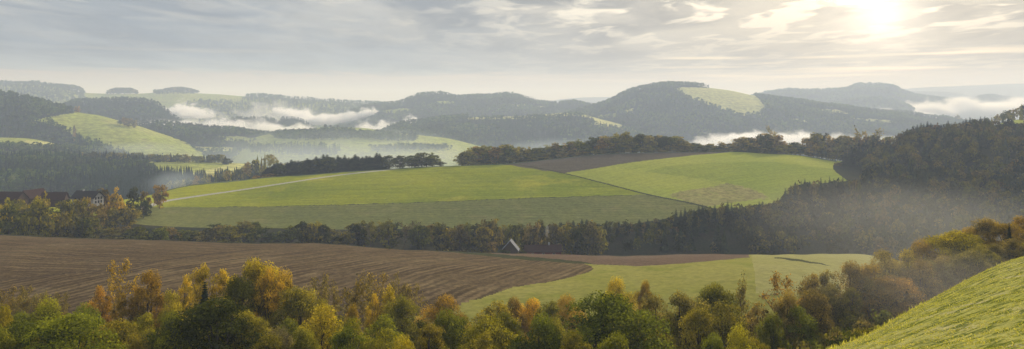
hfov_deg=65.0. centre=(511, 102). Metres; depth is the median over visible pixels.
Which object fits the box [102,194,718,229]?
crop field
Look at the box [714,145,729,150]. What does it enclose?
bush
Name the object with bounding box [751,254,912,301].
pale meadow
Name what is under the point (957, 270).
deciduous tree
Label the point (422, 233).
deciduous tree
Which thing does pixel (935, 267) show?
deciduous tree
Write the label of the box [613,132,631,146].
deciduous tree
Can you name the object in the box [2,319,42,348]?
deciduous tree
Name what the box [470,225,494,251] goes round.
deciduous tree
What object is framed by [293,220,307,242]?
deciduous tree
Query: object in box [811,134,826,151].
deciduous tree
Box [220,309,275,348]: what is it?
deciduous tree
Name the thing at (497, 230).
deciduous tree
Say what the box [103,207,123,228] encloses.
bush
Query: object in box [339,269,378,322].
bare tree
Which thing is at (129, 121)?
deciduous tree
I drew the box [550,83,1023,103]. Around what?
horizon ridge
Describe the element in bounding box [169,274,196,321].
deciduous tree
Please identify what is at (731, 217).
spruce tree
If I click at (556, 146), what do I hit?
deciduous tree
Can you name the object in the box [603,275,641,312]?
bush
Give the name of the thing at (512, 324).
deciduous tree
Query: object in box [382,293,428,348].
deciduous tree
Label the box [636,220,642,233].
spruce tree
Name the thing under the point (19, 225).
deciduous tree
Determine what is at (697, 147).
deciduous tree
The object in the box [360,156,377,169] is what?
spruce tree
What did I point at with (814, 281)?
deciduous tree
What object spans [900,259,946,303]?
deciduous tree
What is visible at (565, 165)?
dark soil field
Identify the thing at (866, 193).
wooded hillside
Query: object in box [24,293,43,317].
bare tree
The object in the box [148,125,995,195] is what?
slope
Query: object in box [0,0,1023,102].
sky
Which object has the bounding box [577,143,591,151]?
deciduous tree
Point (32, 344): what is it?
deciduous tree
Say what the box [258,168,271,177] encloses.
spruce tree
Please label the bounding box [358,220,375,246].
deciduous tree
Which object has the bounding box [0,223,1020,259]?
valley ground
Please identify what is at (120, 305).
deciduous tree
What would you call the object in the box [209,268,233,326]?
deciduous tree
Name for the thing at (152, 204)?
lane
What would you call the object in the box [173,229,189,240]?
deciduous tree
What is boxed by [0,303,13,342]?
deciduous tree
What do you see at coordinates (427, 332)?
deciduous tree
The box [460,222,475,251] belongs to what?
deciduous tree
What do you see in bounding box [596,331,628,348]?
deciduous tree
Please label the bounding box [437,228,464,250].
deciduous tree
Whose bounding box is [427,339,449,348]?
deciduous tree
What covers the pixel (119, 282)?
bare tree
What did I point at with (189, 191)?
green field
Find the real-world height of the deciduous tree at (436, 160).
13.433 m
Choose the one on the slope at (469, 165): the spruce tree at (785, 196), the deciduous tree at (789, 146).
the deciduous tree at (789, 146)
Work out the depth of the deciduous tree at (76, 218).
410.96 m
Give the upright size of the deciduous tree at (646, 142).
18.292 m
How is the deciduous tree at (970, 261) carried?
on the ravine ground
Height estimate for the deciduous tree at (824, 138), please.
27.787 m
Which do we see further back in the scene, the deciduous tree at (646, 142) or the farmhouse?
the deciduous tree at (646, 142)
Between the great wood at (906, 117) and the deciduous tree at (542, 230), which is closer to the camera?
the deciduous tree at (542, 230)
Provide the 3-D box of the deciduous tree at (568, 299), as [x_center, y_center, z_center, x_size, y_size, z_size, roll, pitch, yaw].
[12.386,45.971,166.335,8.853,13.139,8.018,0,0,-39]
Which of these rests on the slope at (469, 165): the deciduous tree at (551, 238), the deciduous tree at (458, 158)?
the deciduous tree at (458, 158)
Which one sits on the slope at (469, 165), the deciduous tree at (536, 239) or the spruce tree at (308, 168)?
the spruce tree at (308, 168)
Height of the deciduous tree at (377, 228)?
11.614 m
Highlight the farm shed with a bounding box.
[523,242,561,253]
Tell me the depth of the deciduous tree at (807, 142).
766.73 m
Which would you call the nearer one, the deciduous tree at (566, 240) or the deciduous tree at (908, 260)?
the deciduous tree at (908, 260)
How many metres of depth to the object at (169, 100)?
3929.21 m
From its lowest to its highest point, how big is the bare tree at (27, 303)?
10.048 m
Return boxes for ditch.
[455,252,828,265]
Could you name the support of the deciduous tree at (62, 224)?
on the valley ground at (702, 244)
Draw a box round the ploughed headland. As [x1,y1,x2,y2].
[0,235,272,279]
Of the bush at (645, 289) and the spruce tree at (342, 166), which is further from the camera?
the spruce tree at (342, 166)
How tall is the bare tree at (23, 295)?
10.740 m
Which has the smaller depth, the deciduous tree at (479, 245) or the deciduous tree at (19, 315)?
the deciduous tree at (19, 315)
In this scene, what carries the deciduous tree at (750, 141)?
on the slope at (469, 165)
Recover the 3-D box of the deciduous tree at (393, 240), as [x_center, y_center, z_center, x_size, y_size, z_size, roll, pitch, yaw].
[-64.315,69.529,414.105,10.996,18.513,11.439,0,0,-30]
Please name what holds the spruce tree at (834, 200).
on the wood floor
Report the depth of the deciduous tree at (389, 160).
687.04 m
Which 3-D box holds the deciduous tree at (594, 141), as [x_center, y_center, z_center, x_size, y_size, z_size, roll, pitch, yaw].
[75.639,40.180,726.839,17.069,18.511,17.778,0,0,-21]
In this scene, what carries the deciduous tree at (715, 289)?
on the ravine ground
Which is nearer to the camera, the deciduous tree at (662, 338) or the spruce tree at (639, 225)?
the deciduous tree at (662, 338)
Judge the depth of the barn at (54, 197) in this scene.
452.65 m
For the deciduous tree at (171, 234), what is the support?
on the valley ground at (702, 244)
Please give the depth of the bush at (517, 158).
693.85 m
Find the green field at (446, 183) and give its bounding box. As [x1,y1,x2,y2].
[152,164,645,206]
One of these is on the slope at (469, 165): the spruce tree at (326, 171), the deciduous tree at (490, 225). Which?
the spruce tree at (326, 171)
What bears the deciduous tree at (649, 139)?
on the slope at (469, 165)
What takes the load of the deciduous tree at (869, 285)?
on the ravine ground
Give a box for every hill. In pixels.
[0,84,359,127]
[0,96,220,162]
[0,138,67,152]
[2,162,259,199]
[72,101,181,124]
[228,119,308,130]
[231,127,497,168]
[342,95,582,128]
[587,85,967,158]
[780,88,971,117]
[846,99,914,112]
[973,98,1023,124]
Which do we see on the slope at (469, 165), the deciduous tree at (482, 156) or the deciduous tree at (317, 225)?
the deciduous tree at (482, 156)
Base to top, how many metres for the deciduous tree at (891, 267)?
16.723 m
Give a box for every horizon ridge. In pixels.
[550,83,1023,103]
[910,91,976,100]
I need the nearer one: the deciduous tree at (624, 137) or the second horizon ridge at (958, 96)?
the deciduous tree at (624, 137)
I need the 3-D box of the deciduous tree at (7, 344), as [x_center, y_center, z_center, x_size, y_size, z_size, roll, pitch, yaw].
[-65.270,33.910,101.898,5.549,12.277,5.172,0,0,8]
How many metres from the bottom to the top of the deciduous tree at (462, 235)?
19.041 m
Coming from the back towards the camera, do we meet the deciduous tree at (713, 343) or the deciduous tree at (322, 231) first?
the deciduous tree at (322, 231)
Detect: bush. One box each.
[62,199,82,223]
[79,196,93,214]
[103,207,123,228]
[117,205,141,225]
[131,205,142,219]
[134,200,151,217]
[251,324,295,348]
[261,173,276,176]
[388,334,413,348]
[492,156,504,163]
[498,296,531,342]
[512,155,521,162]
[514,155,527,161]
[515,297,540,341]
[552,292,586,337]
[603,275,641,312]
[617,147,625,152]
[633,279,656,313]
[679,145,692,151]
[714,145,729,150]
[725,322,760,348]
[744,146,758,151]
[775,145,787,153]
[811,150,823,157]
[827,147,837,159]
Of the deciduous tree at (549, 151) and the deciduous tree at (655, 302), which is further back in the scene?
the deciduous tree at (549, 151)
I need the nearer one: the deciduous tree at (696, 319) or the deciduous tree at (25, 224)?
the deciduous tree at (696, 319)
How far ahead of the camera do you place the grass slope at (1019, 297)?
45.15 m
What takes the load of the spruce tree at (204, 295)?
on the ravine ground
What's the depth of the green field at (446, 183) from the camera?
575.56 m
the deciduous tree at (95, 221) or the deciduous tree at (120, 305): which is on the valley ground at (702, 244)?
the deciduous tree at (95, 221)
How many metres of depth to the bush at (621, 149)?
712.80 m
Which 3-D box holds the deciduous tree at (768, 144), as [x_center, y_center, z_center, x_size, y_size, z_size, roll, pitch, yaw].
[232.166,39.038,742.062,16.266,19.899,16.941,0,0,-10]
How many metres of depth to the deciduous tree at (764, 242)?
433.68 m
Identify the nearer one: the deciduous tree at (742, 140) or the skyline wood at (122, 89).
the deciduous tree at (742, 140)
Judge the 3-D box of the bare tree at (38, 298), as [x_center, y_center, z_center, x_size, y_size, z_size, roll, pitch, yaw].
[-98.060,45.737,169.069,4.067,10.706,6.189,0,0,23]
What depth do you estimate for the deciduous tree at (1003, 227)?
181.95 m
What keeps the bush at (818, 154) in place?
on the slope at (469, 165)
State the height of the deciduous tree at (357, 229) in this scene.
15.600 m
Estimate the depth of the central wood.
1842.85 m
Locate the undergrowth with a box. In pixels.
[8,309,892,348]
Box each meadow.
[374,255,975,333]
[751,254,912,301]
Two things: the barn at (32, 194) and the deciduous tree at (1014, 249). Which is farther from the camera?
the barn at (32, 194)
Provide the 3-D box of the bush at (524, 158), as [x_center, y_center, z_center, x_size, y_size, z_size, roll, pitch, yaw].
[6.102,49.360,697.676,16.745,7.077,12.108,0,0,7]
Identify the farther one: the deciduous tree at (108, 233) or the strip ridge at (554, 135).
the strip ridge at (554, 135)
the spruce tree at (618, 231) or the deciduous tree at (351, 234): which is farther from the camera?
the spruce tree at (618, 231)
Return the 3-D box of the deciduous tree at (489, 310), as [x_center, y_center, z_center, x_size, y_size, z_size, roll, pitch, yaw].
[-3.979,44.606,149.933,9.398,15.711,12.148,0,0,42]
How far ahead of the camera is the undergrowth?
134.64 m
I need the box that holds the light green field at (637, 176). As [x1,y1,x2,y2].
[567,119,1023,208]
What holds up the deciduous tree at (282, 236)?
on the valley ground at (702, 244)
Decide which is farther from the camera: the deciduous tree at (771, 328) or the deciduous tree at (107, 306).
the deciduous tree at (107, 306)
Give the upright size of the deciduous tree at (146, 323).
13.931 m
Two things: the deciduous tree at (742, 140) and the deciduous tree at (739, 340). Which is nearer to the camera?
the deciduous tree at (739, 340)
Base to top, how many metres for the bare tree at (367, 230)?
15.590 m
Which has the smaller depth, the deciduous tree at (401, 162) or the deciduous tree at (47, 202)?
the deciduous tree at (47, 202)
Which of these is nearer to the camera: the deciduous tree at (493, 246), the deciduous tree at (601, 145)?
the deciduous tree at (493, 246)
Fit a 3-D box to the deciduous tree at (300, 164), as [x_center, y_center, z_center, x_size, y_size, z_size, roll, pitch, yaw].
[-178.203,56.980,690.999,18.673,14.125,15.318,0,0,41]
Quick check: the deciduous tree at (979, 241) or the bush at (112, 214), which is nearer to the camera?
the deciduous tree at (979, 241)
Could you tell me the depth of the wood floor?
557.04 m
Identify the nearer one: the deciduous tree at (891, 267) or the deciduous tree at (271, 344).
the deciduous tree at (271, 344)
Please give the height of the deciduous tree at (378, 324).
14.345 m
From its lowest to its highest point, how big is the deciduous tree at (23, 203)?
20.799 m
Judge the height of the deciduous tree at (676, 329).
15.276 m
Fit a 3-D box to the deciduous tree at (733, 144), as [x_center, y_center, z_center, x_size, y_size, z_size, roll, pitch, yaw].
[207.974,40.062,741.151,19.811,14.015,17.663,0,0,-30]
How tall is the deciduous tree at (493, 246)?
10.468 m
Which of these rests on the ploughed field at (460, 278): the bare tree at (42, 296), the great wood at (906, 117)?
the bare tree at (42, 296)
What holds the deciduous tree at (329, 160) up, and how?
on the slope at (469, 165)
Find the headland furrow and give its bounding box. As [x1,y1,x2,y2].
[0,249,259,280]
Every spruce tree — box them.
[199,282,208,307]
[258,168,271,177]
[283,162,290,175]
[285,161,301,175]
[297,159,311,174]
[302,160,316,174]
[313,154,326,173]
[314,156,333,172]
[332,156,345,172]
[344,154,361,170]
[344,158,349,169]
[356,157,365,170]
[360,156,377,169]
[369,153,382,169]
[374,153,386,168]
[614,223,623,237]
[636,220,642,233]
[643,220,651,237]
[653,219,665,232]
[670,211,678,237]
[678,213,687,236]
[682,207,689,235]
[688,211,700,237]
[697,205,709,233]
[707,205,722,231]
[723,201,729,228]
[724,203,737,231]
[753,202,766,226]
[783,189,787,204]
[787,185,793,207]
[792,185,797,202]
[798,181,802,198]
[801,180,811,214]
[807,184,812,199]
[815,179,823,214]
[818,180,830,215]
[828,179,833,210]
[831,183,837,206]
[844,183,851,211]
[1006,223,1011,256]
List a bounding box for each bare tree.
[0,285,24,318]
[0,291,23,318]
[9,296,32,316]
[13,286,29,314]
[15,298,32,317]
[16,285,39,312]
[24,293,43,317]
[29,296,59,316]
[31,291,49,302]
[31,293,49,313]
[54,291,70,318]
[105,257,139,320]
[305,273,334,302]
[313,287,328,313]
[329,279,342,315]
[337,291,364,320]
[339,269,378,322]
[358,223,385,246]
[360,271,395,321]
[362,280,377,315]
[373,287,388,314]
[390,272,420,320]
[392,222,411,249]
[400,220,421,246]
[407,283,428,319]
[735,270,752,328]
[766,126,777,140]
[848,125,866,146]
[868,128,883,141]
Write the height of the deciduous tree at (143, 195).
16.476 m
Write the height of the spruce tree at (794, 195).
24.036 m
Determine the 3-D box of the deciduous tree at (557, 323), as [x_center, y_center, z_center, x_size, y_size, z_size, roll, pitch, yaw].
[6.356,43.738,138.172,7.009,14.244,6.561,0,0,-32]
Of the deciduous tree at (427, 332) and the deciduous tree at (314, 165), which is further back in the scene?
the deciduous tree at (314, 165)
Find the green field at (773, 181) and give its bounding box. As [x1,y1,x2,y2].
[647,162,846,201]
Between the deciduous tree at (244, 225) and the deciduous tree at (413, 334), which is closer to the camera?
the deciduous tree at (413, 334)
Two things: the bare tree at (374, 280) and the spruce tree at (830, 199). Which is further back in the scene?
the spruce tree at (830, 199)
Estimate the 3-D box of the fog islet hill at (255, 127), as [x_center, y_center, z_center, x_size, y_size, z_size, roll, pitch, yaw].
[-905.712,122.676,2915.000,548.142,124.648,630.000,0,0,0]
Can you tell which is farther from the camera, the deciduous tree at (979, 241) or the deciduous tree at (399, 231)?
the deciduous tree at (399, 231)
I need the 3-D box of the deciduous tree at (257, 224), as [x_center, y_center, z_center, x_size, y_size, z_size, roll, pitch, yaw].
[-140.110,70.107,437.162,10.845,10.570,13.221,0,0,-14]
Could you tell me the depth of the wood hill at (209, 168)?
1158.00 m
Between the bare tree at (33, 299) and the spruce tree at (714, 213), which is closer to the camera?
the bare tree at (33, 299)
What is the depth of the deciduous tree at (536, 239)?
407.46 m
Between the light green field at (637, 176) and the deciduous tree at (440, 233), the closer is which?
the deciduous tree at (440, 233)
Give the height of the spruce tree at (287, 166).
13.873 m
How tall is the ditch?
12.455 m
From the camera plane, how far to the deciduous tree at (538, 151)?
706.10 m
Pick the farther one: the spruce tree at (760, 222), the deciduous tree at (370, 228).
the spruce tree at (760, 222)
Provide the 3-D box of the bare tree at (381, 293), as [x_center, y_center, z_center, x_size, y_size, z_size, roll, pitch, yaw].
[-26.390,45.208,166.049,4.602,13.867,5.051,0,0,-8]
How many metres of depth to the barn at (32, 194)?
464.88 m
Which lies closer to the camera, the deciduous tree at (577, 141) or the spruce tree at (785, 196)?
the spruce tree at (785, 196)
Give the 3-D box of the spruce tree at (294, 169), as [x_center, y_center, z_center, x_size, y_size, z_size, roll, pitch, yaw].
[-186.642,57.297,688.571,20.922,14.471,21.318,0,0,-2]
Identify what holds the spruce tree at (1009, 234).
on the ravine ground
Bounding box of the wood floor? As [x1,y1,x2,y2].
[613,123,1023,234]
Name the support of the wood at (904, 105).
on the hill at (875, 106)
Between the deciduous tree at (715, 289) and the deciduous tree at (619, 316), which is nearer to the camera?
the deciduous tree at (619, 316)
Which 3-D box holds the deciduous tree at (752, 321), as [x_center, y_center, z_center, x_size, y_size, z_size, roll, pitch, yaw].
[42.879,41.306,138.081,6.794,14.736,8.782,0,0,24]
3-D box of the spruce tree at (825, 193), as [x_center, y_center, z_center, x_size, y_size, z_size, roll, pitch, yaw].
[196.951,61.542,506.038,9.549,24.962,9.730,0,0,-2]
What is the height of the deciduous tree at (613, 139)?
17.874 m
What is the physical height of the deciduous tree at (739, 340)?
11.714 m
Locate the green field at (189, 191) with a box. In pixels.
[13,170,376,214]
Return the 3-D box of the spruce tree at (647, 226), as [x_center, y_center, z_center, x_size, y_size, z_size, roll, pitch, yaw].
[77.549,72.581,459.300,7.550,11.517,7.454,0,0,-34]
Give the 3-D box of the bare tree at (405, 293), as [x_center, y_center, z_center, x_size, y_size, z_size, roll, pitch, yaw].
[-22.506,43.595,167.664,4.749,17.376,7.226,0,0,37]
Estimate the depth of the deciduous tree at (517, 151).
698.84 m
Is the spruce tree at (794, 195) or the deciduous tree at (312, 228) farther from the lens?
the spruce tree at (794, 195)
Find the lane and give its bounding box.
[142,169,393,208]
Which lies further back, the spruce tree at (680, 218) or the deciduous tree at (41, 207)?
the spruce tree at (680, 218)
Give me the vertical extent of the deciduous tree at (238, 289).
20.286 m
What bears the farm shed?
on the valley ground at (702, 244)
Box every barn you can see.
[0,191,29,206]
[22,188,45,205]
[39,192,69,206]
[502,239,519,253]
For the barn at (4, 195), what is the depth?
447.79 m
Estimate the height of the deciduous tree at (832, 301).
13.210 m
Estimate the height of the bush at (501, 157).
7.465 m
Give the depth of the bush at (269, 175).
678.11 m
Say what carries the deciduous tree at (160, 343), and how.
on the ravine ground
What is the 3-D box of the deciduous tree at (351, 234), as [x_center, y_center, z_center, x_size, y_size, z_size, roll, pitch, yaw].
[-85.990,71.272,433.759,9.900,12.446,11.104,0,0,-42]
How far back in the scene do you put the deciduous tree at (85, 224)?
404.26 m
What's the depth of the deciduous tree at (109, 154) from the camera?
1210.14 m
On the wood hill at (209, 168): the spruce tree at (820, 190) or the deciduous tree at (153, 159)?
the deciduous tree at (153, 159)
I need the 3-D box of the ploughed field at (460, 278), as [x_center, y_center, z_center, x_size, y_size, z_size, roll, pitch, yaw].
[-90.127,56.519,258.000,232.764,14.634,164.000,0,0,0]
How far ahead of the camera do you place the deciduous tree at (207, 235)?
418.55 m
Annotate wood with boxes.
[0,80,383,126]
[0,81,86,92]
[0,89,167,155]
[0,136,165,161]
[0,148,271,198]
[63,96,190,125]
[106,87,138,93]
[133,119,273,162]
[152,87,199,92]
[164,154,285,190]
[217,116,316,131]
[241,126,452,154]
[333,90,591,129]
[379,110,656,162]
[562,81,971,155]
[751,81,973,119]
[831,96,914,113]
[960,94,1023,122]
[978,104,1023,122]
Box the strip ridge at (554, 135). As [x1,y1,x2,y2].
[397,113,641,162]
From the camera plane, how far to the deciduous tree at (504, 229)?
442.20 m
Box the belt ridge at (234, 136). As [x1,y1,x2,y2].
[144,125,258,157]
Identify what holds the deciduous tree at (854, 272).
on the ravine ground
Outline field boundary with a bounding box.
[230,164,712,208]
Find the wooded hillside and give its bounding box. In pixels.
[546,118,1023,258]
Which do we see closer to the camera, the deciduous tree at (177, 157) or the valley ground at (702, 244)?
the valley ground at (702, 244)
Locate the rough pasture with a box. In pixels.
[670,183,767,205]
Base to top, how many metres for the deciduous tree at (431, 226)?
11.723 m
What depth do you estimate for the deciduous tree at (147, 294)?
149.36 m
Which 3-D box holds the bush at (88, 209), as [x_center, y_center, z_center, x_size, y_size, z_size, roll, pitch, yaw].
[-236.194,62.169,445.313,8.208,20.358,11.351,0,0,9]
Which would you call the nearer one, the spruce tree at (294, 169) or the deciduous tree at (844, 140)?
the spruce tree at (294, 169)
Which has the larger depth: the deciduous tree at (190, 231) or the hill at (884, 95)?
the hill at (884, 95)
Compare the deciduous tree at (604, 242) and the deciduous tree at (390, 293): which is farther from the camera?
the deciduous tree at (604, 242)
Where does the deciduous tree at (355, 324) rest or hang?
on the ravine ground
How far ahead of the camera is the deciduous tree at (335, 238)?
406.25 m
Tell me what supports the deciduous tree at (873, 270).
on the ravine ground
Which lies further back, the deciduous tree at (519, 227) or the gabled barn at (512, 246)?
the deciduous tree at (519, 227)
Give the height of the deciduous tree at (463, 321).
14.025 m
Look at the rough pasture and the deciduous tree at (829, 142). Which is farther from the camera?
the deciduous tree at (829, 142)
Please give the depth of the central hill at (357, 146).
1780.66 m
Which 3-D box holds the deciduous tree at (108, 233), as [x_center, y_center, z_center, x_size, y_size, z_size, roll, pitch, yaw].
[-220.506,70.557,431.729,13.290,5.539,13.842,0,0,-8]
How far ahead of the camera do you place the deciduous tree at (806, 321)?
132.11 m
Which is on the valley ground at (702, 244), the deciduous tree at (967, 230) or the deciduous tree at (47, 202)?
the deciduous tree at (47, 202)
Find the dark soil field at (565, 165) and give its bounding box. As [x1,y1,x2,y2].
[502,152,724,172]
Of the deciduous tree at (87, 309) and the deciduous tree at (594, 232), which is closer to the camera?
the deciduous tree at (87, 309)
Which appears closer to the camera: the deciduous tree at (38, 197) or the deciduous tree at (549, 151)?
the deciduous tree at (38, 197)
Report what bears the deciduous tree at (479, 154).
on the slope at (469, 165)
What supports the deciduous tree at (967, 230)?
on the ravine ground
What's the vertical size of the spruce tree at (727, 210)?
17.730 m
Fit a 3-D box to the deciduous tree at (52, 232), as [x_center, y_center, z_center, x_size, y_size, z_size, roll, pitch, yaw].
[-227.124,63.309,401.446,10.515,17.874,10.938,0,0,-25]
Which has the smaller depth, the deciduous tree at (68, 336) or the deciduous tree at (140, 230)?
the deciduous tree at (68, 336)
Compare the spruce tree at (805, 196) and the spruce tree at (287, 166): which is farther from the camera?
the spruce tree at (287, 166)
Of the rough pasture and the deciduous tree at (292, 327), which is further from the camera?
the rough pasture
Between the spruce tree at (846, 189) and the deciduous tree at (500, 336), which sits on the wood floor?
the spruce tree at (846, 189)
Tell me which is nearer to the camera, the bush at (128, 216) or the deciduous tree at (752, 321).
the deciduous tree at (752, 321)
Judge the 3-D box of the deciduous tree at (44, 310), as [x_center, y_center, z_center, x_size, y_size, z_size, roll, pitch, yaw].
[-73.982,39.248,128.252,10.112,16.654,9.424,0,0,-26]
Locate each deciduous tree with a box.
[0,199,21,234]
[0,204,12,231]
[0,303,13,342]
[0,325,17,348]
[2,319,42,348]
[6,310,33,339]
[10,203,28,234]
[11,198,25,209]
[16,296,67,329]
[19,205,33,234]
[21,205,43,234]
[22,312,129,348]
[22,336,59,348]
[27,198,49,235]
[35,195,47,222]
[40,206,57,236]
[43,192,50,228]
[45,212,69,236]
[52,200,72,231]
[56,211,76,237]
[63,208,83,237]
[71,199,90,230]
[71,218,95,237]
[72,125,75,140]
[73,302,105,341]
[77,318,149,348]
[81,284,114,325]
[85,216,102,237]
[87,203,107,228]
[90,151,98,157]
[92,228,112,237]
[97,188,118,213]
[103,233,127,238]
[105,151,112,158]
[105,187,125,221]
[109,292,133,325]
[121,117,128,125]
[124,118,132,126]
[124,226,148,238]
[126,186,141,208]
[127,268,170,338]
[127,311,162,347]
[130,120,136,127]
[139,310,197,348]
[140,191,151,213]
[149,227,169,239]
[150,153,158,161]
[152,184,168,208]
[153,325,195,348]
[156,288,185,331]
[161,227,181,240]
[163,154,170,161]
[164,295,269,348]
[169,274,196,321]
[173,153,179,162]
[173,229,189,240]
[179,154,188,162]
[182,230,198,239]
[184,262,218,317]
[189,230,199,239]
[193,228,218,241]
[207,154,215,162]
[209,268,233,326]
[211,224,231,241]
[217,226,245,242]
[219,154,226,163]
[219,274,260,343]
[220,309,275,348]
[222,256,284,340]
[224,158,233,163]
[233,220,256,240]
[238,226,257,242]
[247,227,278,242]
[251,221,262,238]
[253,266,285,347]
[253,333,285,348]
[263,266,312,323]
[264,285,336,343]
[272,164,287,175]
[275,227,295,242]
[275,316,299,348]
[286,225,299,242]
[287,327,321,348]
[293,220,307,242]
[297,160,309,172]
[297,303,349,348]
[299,224,320,242]
[305,160,321,169]
[306,221,327,242]
[315,224,331,243]
[320,156,336,171]
[326,228,342,242]
[327,325,366,348]
[330,235,346,243]
[330,315,374,348]
[333,231,353,244]
[344,223,356,241]
[344,302,360,346]
[345,223,375,245]
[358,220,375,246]
[362,313,402,346]
[363,293,380,340]
[370,222,384,239]
[371,327,403,348]
[377,285,398,327]
[378,221,406,238]
[380,219,397,248]
[381,155,398,168]
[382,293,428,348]
[395,155,406,167]
[398,320,420,340]
[404,155,416,166]
[404,160,426,166]
[407,225,432,248]
[410,152,433,164]
[410,294,470,338]
[413,323,445,348]
[417,158,437,166]
[420,152,441,164]
[424,307,475,348]
[427,224,434,240]
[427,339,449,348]
[431,222,449,250]
[434,226,456,250]
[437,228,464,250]
[443,314,479,345]
[447,223,472,250]
[453,155,474,164]
[458,314,518,348]
[459,150,477,164]
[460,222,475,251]
[465,298,521,345]
[465,330,497,348]
[467,147,479,160]
[470,223,483,241]
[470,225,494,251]
[472,146,484,160]
[472,147,486,158]
[476,218,497,250]
[480,145,492,158]
[483,242,497,252]
[488,147,501,161]
[488,219,504,250]
[490,310,525,347]
[497,144,516,155]
[497,225,513,244]
[502,146,516,161]
[504,224,520,249]
[507,312,566,348]
[509,147,522,162]
[515,223,528,251]
[522,222,542,244]
[527,148,542,158]
[530,220,548,244]
[531,316,565,346]
[533,299,568,332]
[534,146,548,156]
[540,145,551,154]
[543,222,565,253]
[551,142,560,152]
[553,224,575,254]
[559,290,674,348]
[561,143,577,153]
[561,330,592,348]
[563,141,580,151]
[566,228,590,254]
[573,138,588,151]
[574,223,595,252]
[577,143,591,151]
[583,220,603,254]
[588,137,604,148]
[592,226,608,254]
[594,136,610,149]
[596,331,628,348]
[597,135,614,148]
[608,135,622,150]
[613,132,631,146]
[621,131,632,152]
[628,135,641,152]
[629,292,679,347]
[632,133,645,152]
[638,135,657,146]
[644,135,655,147]
[644,330,680,348]
[655,289,719,348]
[656,136,671,147]
[658,137,673,150]
[664,309,699,345]
[666,136,677,146]
[672,136,691,148]
[678,303,717,348]
[692,146,704,151]
[694,281,740,334]
[699,299,753,348]
[700,332,724,348]
[714,141,727,148]
[728,138,745,147]
[735,137,752,151]
[742,300,776,347]
[742,336,769,348]
[744,137,753,146]
[746,138,760,148]
[749,231,774,253]
[753,136,765,150]
[754,134,772,152]
[754,312,790,348]
[758,270,807,318]
[759,133,776,150]
[771,287,802,345]
[774,134,787,146]
[779,304,818,348]
[781,145,796,153]
[788,142,804,154]
[793,292,820,329]
[796,273,829,304]
[797,144,808,154]
[800,288,835,338]
[801,137,819,155]
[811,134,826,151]
[813,269,836,315]
[816,133,830,148]
[819,285,851,328]
[821,135,834,158]
[824,260,873,315]
[831,138,846,160]
[834,135,852,160]
[835,286,866,321]
[847,137,861,146]
[853,262,893,315]
[857,276,893,320]
[858,133,870,150]
[861,276,908,319]
[862,248,906,302]
[865,135,880,146]
[868,274,926,316]
[880,136,895,145]
[886,247,935,309]
[899,238,948,283]
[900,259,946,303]
[911,229,988,275]
[921,257,949,300]
[932,254,966,293]
[942,248,991,283]
[944,235,988,257]
[949,227,975,250]
[966,217,1014,246]
[971,244,1002,273]
[981,242,1016,262]
[984,222,1023,257]
[999,238,1023,261]
[1000,215,1023,240]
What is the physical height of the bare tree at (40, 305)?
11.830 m
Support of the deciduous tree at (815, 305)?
on the ravine ground
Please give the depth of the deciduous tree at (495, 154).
690.70 m
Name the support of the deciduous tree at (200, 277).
on the ravine ground
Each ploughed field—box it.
[0,243,593,332]
[494,253,749,265]
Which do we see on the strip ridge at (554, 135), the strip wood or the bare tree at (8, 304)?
the strip wood
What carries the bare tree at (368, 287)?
on the ravine ground
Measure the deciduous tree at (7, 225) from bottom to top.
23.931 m
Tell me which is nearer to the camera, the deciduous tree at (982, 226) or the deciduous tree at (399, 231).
the deciduous tree at (982, 226)
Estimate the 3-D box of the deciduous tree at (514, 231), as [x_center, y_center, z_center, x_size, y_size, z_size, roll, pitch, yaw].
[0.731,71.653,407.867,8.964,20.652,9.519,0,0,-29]
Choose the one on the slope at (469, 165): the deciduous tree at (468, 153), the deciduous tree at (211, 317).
the deciduous tree at (468, 153)
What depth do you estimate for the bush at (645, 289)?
175.28 m
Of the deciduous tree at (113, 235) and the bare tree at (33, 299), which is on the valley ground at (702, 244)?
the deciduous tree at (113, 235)
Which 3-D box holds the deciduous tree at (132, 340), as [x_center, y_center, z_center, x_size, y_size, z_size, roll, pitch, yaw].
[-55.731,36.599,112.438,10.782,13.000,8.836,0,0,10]
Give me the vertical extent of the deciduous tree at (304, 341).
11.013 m
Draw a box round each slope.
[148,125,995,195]
[835,257,1023,348]
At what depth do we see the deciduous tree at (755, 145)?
741.36 m
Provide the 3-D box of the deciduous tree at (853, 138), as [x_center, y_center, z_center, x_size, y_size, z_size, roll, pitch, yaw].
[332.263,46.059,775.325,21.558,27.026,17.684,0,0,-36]
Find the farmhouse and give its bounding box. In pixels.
[70,189,105,206]
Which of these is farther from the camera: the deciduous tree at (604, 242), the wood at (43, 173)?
the wood at (43, 173)
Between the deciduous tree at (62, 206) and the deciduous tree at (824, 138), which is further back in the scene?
the deciduous tree at (824, 138)
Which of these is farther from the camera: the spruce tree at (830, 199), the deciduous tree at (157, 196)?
the deciduous tree at (157, 196)

